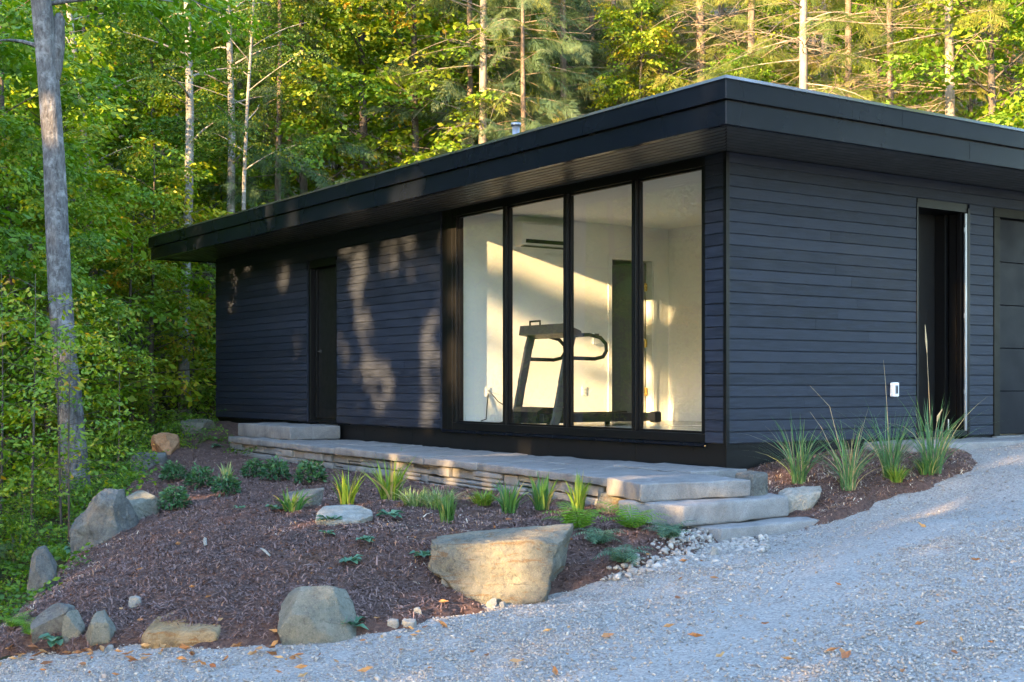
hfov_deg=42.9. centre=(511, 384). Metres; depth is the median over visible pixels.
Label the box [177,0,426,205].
maple tree
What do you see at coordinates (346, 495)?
grass clump
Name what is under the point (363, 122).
maple tree
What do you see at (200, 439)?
leafy bush
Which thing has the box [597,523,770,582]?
coarse gravel
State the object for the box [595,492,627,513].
stone
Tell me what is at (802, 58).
spruce tree
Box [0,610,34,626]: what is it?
fern
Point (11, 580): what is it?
leafy bush
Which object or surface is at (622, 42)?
hemlock tree
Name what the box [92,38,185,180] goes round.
maple tree
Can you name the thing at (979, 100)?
maple tree
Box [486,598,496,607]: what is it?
stone
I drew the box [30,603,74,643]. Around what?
boulder
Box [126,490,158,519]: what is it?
boulder
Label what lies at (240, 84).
hemlock tree
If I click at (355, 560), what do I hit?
leafy plant
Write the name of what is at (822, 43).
spruce tree
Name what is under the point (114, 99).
birch tree
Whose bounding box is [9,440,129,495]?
leafy bush
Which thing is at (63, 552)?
fern
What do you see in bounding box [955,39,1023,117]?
spruce tree
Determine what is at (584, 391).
wall outlet
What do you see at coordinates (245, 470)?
shrub
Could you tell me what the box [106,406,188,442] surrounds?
leafy bush
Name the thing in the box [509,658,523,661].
fallen leaf
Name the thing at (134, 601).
stone
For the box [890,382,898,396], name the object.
outdoor outlet
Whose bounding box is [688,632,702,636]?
fallen leaf
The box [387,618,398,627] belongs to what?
stone
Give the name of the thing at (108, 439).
leafy bush
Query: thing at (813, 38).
spruce tree
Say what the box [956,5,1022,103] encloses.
maple tree
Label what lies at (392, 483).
grass clump
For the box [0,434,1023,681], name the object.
gravel driveway
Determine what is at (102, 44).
beech tree
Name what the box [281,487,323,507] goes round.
boulder
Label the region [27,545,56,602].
boulder
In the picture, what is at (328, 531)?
leafy plant
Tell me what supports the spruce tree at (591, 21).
on the ground at (138, 418)
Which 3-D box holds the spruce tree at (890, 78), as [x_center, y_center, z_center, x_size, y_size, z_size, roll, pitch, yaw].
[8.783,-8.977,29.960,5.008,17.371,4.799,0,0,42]
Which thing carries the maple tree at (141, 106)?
on the ground at (138, 418)
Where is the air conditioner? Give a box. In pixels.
[514,221,574,249]
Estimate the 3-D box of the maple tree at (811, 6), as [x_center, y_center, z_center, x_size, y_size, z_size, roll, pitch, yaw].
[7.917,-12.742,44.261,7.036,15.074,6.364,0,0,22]
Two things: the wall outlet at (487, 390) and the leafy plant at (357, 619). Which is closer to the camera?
the leafy plant at (357, 619)
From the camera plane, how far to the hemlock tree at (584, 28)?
40.06 m
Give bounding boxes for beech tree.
[0,0,113,480]
[0,0,216,474]
[0,0,225,422]
[0,19,215,447]
[0,29,150,430]
[0,44,122,441]
[0,113,153,470]
[0,137,138,471]
[0,144,56,430]
[0,228,160,464]
[51,134,232,431]
[65,0,270,399]
[75,190,215,432]
[88,76,258,413]
[121,0,381,362]
[134,148,274,407]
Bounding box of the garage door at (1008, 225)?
[992,208,1023,437]
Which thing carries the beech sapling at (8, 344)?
on the ground at (138, 418)
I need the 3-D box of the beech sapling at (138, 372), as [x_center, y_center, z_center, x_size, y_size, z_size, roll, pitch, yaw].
[-5.139,0.246,17.163,1.357,2.320,1.410,0,0,-44]
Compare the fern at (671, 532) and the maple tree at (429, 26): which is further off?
the maple tree at (429, 26)
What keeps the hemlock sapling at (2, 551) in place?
on the ground at (138, 418)
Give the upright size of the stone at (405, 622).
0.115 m
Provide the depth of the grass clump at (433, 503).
10.77 m
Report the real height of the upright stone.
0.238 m
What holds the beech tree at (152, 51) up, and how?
on the ground at (138, 418)
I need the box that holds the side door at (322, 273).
[308,257,337,422]
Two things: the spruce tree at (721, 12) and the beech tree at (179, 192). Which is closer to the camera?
the beech tree at (179, 192)
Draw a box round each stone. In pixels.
[104,644,113,651]
[128,595,140,608]
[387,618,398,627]
[401,618,416,628]
[413,607,421,616]
[441,579,448,586]
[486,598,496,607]
[499,601,505,607]
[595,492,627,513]
[709,547,718,555]
[735,470,767,495]
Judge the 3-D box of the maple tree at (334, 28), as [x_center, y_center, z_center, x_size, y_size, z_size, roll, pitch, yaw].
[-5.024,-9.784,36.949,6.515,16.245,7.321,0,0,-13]
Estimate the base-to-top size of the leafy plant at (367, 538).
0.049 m
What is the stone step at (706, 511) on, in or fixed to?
on the stone step at (754, 527)
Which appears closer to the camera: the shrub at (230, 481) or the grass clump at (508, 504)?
the grass clump at (508, 504)
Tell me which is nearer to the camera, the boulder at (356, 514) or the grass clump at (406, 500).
the boulder at (356, 514)
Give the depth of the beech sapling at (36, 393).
12.67 m
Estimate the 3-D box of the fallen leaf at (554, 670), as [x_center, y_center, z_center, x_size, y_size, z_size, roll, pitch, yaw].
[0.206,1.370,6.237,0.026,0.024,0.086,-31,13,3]
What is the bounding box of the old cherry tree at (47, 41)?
[0,0,271,504]
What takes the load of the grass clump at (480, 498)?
on the mulch bed at (373, 626)
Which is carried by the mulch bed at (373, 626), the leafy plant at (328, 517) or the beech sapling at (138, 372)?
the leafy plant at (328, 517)
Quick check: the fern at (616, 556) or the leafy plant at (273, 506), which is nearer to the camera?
the fern at (616, 556)
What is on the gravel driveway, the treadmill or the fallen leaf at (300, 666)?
the fallen leaf at (300, 666)
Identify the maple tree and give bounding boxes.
[2,1,166,306]
[28,0,210,274]
[29,2,159,235]
[68,3,236,282]
[87,0,296,335]
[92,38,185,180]
[124,14,272,98]
[141,6,358,202]
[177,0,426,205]
[234,1,453,194]
[237,0,498,187]
[273,0,515,182]
[290,1,487,168]
[338,1,546,169]
[424,0,570,152]
[448,0,620,124]
[586,0,693,110]
[673,0,829,88]
[700,42,778,82]
[713,0,823,86]
[797,0,1021,113]
[810,0,943,110]
[872,0,1023,122]
[876,0,1023,128]
[901,0,1023,124]
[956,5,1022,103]
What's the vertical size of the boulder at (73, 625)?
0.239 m
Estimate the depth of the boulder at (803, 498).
10.64 m
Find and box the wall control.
[592,332,602,344]
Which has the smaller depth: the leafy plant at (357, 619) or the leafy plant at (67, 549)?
the leafy plant at (357, 619)
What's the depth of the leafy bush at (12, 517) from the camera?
14.28 m
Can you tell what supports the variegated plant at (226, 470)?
on the mulch bed at (373, 626)
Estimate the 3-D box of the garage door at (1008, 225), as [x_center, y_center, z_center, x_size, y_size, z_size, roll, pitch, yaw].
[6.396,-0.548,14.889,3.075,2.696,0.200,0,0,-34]
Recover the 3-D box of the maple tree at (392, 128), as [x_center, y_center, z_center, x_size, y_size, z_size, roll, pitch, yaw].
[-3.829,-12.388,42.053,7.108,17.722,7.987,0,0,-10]
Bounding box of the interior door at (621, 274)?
[612,263,646,412]
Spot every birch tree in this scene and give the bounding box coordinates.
[2,0,198,427]
[78,2,296,419]
[132,0,344,209]
[135,0,325,214]
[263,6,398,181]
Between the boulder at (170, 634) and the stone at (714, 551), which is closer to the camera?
the boulder at (170, 634)
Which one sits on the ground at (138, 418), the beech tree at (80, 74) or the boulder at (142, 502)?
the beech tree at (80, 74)
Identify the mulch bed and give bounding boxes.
[0,421,717,657]
[747,449,975,528]
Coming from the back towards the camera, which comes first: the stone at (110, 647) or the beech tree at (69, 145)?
the beech tree at (69, 145)
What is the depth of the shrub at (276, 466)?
13.55 m
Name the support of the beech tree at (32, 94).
on the ground at (138, 418)
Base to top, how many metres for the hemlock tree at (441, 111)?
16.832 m
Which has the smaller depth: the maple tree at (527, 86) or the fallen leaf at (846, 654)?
the fallen leaf at (846, 654)
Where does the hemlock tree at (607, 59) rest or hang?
on the ground at (138, 418)
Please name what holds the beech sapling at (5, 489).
on the ground at (138, 418)
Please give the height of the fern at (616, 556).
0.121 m
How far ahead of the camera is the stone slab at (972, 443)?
12.79 m
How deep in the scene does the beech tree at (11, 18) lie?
17.55 m
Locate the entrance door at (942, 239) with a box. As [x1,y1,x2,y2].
[914,198,969,437]
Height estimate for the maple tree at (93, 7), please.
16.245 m
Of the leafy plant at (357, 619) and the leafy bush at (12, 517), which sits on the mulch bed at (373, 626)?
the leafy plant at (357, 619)
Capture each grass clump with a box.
[267,489,317,512]
[329,464,365,504]
[356,457,415,500]
[388,485,437,506]
[410,485,473,509]
[435,491,456,523]
[462,487,498,505]
[481,478,531,513]
[520,472,560,509]
[565,470,592,510]
[746,410,855,483]
[791,390,909,490]
[833,360,959,477]
[872,461,911,482]
[876,326,1004,473]
[910,454,945,474]
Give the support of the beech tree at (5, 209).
on the ground at (138, 418)
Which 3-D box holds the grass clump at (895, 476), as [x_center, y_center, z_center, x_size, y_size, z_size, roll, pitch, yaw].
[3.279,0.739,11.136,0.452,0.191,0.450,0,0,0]
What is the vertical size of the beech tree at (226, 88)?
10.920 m
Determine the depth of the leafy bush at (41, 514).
15.11 m
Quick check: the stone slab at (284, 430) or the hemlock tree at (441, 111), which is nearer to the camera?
the stone slab at (284, 430)
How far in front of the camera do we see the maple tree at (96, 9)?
35.72 m
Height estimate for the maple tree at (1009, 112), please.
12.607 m
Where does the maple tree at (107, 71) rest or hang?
on the ground at (138, 418)
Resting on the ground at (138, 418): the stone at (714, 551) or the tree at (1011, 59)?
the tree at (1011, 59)
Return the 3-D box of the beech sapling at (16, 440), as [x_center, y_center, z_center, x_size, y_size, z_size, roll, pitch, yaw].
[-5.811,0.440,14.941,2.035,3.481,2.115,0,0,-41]
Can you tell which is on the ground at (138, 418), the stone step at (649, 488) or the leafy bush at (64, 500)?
the leafy bush at (64, 500)
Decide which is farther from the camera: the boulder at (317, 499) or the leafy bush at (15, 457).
the leafy bush at (15, 457)
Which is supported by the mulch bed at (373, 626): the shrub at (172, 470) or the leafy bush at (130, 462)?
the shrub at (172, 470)
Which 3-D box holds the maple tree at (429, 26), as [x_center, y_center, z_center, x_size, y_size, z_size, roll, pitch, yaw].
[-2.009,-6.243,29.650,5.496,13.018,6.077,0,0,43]
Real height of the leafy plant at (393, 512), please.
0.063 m
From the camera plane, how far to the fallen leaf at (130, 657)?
7.62 m
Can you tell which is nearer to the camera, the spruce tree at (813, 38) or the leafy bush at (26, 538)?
the leafy bush at (26, 538)
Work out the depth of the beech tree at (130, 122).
28.96 m
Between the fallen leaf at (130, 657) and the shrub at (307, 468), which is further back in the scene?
the shrub at (307, 468)
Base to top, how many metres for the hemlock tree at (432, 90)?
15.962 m
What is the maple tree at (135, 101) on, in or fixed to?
on the ground at (138, 418)
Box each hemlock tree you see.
[98,0,331,219]
[145,0,380,353]
[315,0,462,168]
[343,0,516,165]
[354,0,580,170]
[401,1,584,143]
[431,0,606,155]
[454,0,648,138]
[461,0,621,137]
[487,0,610,113]
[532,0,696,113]
[534,0,646,111]
[537,0,758,114]
[575,0,715,99]
[618,0,781,102]
[793,3,936,98]
[896,8,1023,112]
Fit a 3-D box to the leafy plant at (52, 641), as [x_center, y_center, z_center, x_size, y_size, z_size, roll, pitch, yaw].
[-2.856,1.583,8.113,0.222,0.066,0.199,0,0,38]
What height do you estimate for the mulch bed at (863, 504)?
0.660 m
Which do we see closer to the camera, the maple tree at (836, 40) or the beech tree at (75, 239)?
the beech tree at (75, 239)
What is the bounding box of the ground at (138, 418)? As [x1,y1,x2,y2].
[0,0,1023,659]
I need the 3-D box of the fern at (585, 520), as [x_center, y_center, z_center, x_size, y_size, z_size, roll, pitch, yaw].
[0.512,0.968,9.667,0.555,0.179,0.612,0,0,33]
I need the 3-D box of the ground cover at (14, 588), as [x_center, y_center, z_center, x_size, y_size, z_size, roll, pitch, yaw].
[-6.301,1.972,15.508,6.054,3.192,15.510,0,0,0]
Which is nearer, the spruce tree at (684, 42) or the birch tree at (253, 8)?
the birch tree at (253, 8)
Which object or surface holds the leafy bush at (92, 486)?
on the ground at (138, 418)
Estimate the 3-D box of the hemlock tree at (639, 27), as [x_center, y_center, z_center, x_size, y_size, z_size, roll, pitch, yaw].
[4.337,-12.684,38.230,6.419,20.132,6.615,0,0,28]
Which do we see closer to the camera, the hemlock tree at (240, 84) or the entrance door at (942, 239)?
the entrance door at (942, 239)
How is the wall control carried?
attached to the house
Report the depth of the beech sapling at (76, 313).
17.61 m
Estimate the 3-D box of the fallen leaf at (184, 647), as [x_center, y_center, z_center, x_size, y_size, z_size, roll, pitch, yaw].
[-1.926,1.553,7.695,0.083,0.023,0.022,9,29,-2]
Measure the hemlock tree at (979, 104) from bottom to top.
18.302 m
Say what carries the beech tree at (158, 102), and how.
on the ground at (138, 418)
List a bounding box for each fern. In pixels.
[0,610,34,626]
[6,617,35,634]
[49,543,69,558]
[542,501,619,527]
[573,527,625,543]
[591,544,654,565]
[595,501,671,527]
[641,520,696,538]
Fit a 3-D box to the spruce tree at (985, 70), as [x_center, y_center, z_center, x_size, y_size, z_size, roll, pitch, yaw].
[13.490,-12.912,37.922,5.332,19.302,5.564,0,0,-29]
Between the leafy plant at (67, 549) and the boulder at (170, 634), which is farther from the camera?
the leafy plant at (67, 549)
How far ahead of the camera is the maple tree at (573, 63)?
32.25 m
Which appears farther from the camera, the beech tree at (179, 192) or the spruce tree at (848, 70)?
the spruce tree at (848, 70)
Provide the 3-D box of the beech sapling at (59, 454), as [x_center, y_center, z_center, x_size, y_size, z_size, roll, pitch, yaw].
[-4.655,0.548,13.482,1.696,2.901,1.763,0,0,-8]
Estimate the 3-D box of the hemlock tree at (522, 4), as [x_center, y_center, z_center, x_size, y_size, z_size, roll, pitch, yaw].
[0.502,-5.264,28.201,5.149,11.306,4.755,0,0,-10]
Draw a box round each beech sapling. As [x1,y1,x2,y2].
[0,254,141,473]
[0,272,91,523]
[0,273,124,543]
[0,289,45,492]
[0,298,136,543]
[0,313,38,430]
[0,332,156,545]
[0,488,21,619]
[56,315,170,469]
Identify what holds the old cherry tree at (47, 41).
on the ground at (138, 418)
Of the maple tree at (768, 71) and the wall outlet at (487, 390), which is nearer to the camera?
the wall outlet at (487, 390)
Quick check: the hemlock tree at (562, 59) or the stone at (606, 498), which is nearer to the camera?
the stone at (606, 498)
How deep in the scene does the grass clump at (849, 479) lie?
10.89 m
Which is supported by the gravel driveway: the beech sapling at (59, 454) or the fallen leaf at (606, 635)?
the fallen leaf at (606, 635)
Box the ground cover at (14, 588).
[0,408,257,621]
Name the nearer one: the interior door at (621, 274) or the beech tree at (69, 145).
the interior door at (621, 274)
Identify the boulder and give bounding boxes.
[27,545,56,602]
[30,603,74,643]
[62,609,84,643]
[69,488,138,559]
[85,610,115,645]
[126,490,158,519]
[130,452,167,474]
[141,612,220,648]
[151,432,179,454]
[180,419,214,433]
[277,585,356,644]
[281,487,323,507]
[315,504,372,525]
[428,523,573,604]
[778,486,821,512]
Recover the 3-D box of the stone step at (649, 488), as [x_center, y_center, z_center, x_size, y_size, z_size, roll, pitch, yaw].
[1.269,0.826,10.532,1.036,0.162,0.804,0,0,-27]
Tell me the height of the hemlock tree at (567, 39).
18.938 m
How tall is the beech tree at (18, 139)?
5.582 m
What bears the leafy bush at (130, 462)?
on the ground at (138, 418)
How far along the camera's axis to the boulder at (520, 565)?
8.52 m
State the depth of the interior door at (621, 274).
17.71 m
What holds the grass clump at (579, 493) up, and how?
on the mulch bed at (373, 626)
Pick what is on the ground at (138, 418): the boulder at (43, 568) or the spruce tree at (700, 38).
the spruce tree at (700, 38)
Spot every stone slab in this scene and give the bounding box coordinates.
[238,422,339,439]
[863,437,1023,452]
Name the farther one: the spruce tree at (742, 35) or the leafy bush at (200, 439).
the spruce tree at (742, 35)
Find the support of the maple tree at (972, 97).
on the ground at (138, 418)
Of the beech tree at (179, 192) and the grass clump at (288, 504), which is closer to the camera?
the grass clump at (288, 504)
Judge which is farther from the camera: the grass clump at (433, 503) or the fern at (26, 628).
the grass clump at (433, 503)
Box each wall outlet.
[485,387,489,396]
[582,387,586,395]
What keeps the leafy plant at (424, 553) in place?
on the mulch bed at (373, 626)
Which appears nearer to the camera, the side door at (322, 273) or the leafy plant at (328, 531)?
the leafy plant at (328, 531)
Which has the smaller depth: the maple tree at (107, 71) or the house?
the house
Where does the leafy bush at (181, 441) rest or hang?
on the ground at (138, 418)
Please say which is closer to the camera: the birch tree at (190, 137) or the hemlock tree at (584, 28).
the birch tree at (190, 137)
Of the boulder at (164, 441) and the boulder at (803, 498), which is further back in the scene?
the boulder at (164, 441)
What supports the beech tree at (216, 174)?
on the ground at (138, 418)
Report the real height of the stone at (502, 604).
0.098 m
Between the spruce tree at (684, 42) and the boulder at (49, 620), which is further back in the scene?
the spruce tree at (684, 42)
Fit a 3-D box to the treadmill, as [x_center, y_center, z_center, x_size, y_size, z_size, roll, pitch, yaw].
[0.604,-0.133,15.650,1.848,1.226,1.646,0,0,-34]
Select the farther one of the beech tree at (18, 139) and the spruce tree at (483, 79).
the spruce tree at (483, 79)
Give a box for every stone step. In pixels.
[606,473,750,502]
[618,493,788,526]
[680,517,818,541]
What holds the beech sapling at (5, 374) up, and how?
on the ground at (138, 418)
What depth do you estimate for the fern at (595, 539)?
9.26 m
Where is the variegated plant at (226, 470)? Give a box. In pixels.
[217,461,234,482]
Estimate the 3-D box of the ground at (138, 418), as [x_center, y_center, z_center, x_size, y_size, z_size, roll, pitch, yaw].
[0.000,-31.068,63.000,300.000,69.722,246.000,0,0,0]
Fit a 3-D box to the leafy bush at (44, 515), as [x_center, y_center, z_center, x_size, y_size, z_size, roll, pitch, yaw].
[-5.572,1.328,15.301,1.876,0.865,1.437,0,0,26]
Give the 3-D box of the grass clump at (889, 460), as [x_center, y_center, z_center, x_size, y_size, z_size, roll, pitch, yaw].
[3.263,0.296,11.309,1.073,1.020,1.190,0,0,-44]
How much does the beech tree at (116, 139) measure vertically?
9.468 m
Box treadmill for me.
[481,320,660,424]
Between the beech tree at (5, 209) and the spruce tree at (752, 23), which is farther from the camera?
the spruce tree at (752, 23)
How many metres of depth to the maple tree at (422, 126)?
37.40 m
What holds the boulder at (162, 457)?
on the mulch bed at (373, 626)
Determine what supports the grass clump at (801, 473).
on the mulch bed at (863, 504)
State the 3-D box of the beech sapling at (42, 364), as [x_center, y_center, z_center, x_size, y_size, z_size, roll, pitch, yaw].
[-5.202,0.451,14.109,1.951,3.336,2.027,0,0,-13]
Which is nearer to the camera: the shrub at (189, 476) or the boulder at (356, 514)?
the boulder at (356, 514)
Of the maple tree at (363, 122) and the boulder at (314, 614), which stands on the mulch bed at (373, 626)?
the boulder at (314, 614)
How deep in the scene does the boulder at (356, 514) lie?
10.16 m
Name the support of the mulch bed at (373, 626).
on the ground at (138, 418)
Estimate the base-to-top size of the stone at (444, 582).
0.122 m
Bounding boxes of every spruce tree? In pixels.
[371,0,597,159]
[500,0,696,118]
[576,0,742,106]
[578,0,845,94]
[642,0,850,90]
[650,0,790,83]
[673,0,852,87]
[689,0,935,103]
[740,0,894,98]
[769,0,937,107]
[790,5,852,59]
[791,0,1022,123]
[807,0,1000,112]
[815,0,981,115]
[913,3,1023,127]
[913,5,1022,113]
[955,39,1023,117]
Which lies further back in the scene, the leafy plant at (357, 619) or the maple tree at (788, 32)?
the maple tree at (788, 32)
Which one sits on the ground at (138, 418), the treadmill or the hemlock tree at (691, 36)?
the hemlock tree at (691, 36)
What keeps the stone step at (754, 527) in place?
on the gravel driveway
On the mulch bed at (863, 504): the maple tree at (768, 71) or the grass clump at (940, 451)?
the grass clump at (940, 451)
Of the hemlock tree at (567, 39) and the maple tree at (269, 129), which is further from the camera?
the hemlock tree at (567, 39)
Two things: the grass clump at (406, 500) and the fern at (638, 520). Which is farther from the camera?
the grass clump at (406, 500)
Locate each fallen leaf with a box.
[40,661,52,664]
[126,655,138,660]
[179,645,191,648]
[295,664,307,668]
[358,666,372,671]
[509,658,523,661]
[552,666,557,675]
[602,633,613,637]
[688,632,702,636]
[825,647,838,650]
[841,650,850,657]
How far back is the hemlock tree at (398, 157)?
49.06 m
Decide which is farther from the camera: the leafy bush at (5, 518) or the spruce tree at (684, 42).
the spruce tree at (684, 42)
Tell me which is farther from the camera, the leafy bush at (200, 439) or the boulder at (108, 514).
the leafy bush at (200, 439)
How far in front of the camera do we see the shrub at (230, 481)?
12.50 m
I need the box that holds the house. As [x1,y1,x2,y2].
[148,75,1023,469]
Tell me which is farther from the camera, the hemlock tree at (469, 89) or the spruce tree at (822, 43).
the spruce tree at (822, 43)
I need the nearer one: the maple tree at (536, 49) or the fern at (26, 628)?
the fern at (26, 628)
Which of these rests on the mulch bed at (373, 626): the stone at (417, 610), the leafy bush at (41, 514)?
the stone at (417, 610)
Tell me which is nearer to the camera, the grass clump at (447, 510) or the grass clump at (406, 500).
the grass clump at (447, 510)
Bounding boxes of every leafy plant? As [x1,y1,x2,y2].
[39,633,62,646]
[64,543,70,552]
[265,504,283,508]
[315,514,342,520]
[319,530,334,534]
[338,554,362,563]
[341,615,368,629]
[356,535,374,541]
[375,509,403,517]
[409,550,430,556]
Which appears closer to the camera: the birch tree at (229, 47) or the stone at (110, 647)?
the stone at (110, 647)
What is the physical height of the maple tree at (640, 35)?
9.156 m
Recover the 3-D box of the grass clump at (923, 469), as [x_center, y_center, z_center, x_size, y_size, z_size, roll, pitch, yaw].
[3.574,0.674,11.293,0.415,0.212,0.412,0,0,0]
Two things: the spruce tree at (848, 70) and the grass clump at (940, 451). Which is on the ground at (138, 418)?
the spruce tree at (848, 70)
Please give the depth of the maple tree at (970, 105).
31.57 m
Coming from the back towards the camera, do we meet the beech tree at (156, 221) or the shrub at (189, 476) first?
the beech tree at (156, 221)
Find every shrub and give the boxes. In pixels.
[156,484,192,509]
[158,459,186,480]
[182,461,215,490]
[210,472,241,497]
[239,458,264,477]
[257,454,291,480]
[293,458,328,483]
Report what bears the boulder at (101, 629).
on the mulch bed at (373, 626)
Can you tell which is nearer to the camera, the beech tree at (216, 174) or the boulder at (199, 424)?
the boulder at (199, 424)
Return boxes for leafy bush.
[0,424,56,492]
[0,463,94,529]
[0,483,52,560]
[0,494,56,543]
[0,494,70,577]
[0,571,28,602]
[2,469,27,513]
[6,504,71,563]
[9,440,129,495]
[15,470,102,522]
[18,454,127,514]
[22,460,146,515]
[38,413,154,459]
[47,435,157,488]
[87,414,198,459]
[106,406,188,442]
[156,409,228,445]
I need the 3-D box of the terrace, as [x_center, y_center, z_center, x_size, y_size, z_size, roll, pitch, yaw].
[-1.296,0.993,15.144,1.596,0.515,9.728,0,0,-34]
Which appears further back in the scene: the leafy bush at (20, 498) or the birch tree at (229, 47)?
the birch tree at (229, 47)
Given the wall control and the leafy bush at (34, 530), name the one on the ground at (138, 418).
the leafy bush at (34, 530)
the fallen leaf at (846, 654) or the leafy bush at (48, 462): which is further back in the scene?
the leafy bush at (48, 462)
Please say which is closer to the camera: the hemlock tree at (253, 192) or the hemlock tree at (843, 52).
the hemlock tree at (253, 192)
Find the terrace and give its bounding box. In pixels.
[228,436,746,507]
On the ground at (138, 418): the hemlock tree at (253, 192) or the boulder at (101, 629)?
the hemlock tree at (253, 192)
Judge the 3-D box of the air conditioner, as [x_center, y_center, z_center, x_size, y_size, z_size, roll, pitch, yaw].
[0.407,-1.860,16.317,0.800,0.300,0.204,0,0,-34]
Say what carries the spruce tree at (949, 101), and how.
on the ground at (138, 418)
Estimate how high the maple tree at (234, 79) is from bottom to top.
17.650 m
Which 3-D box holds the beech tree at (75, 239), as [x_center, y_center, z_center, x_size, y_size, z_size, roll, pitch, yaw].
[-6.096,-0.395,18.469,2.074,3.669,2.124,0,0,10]
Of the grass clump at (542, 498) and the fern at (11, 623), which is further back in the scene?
the grass clump at (542, 498)
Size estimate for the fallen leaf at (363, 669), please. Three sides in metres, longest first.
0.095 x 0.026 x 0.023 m
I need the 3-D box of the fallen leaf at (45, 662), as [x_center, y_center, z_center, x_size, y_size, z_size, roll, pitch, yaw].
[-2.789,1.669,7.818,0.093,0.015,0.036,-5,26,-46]
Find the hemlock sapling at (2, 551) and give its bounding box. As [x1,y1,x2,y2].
[0,499,16,593]
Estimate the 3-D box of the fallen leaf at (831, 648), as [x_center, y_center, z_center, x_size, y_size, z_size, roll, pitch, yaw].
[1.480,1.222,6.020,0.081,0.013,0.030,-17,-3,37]
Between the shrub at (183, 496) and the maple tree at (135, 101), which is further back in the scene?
the maple tree at (135, 101)

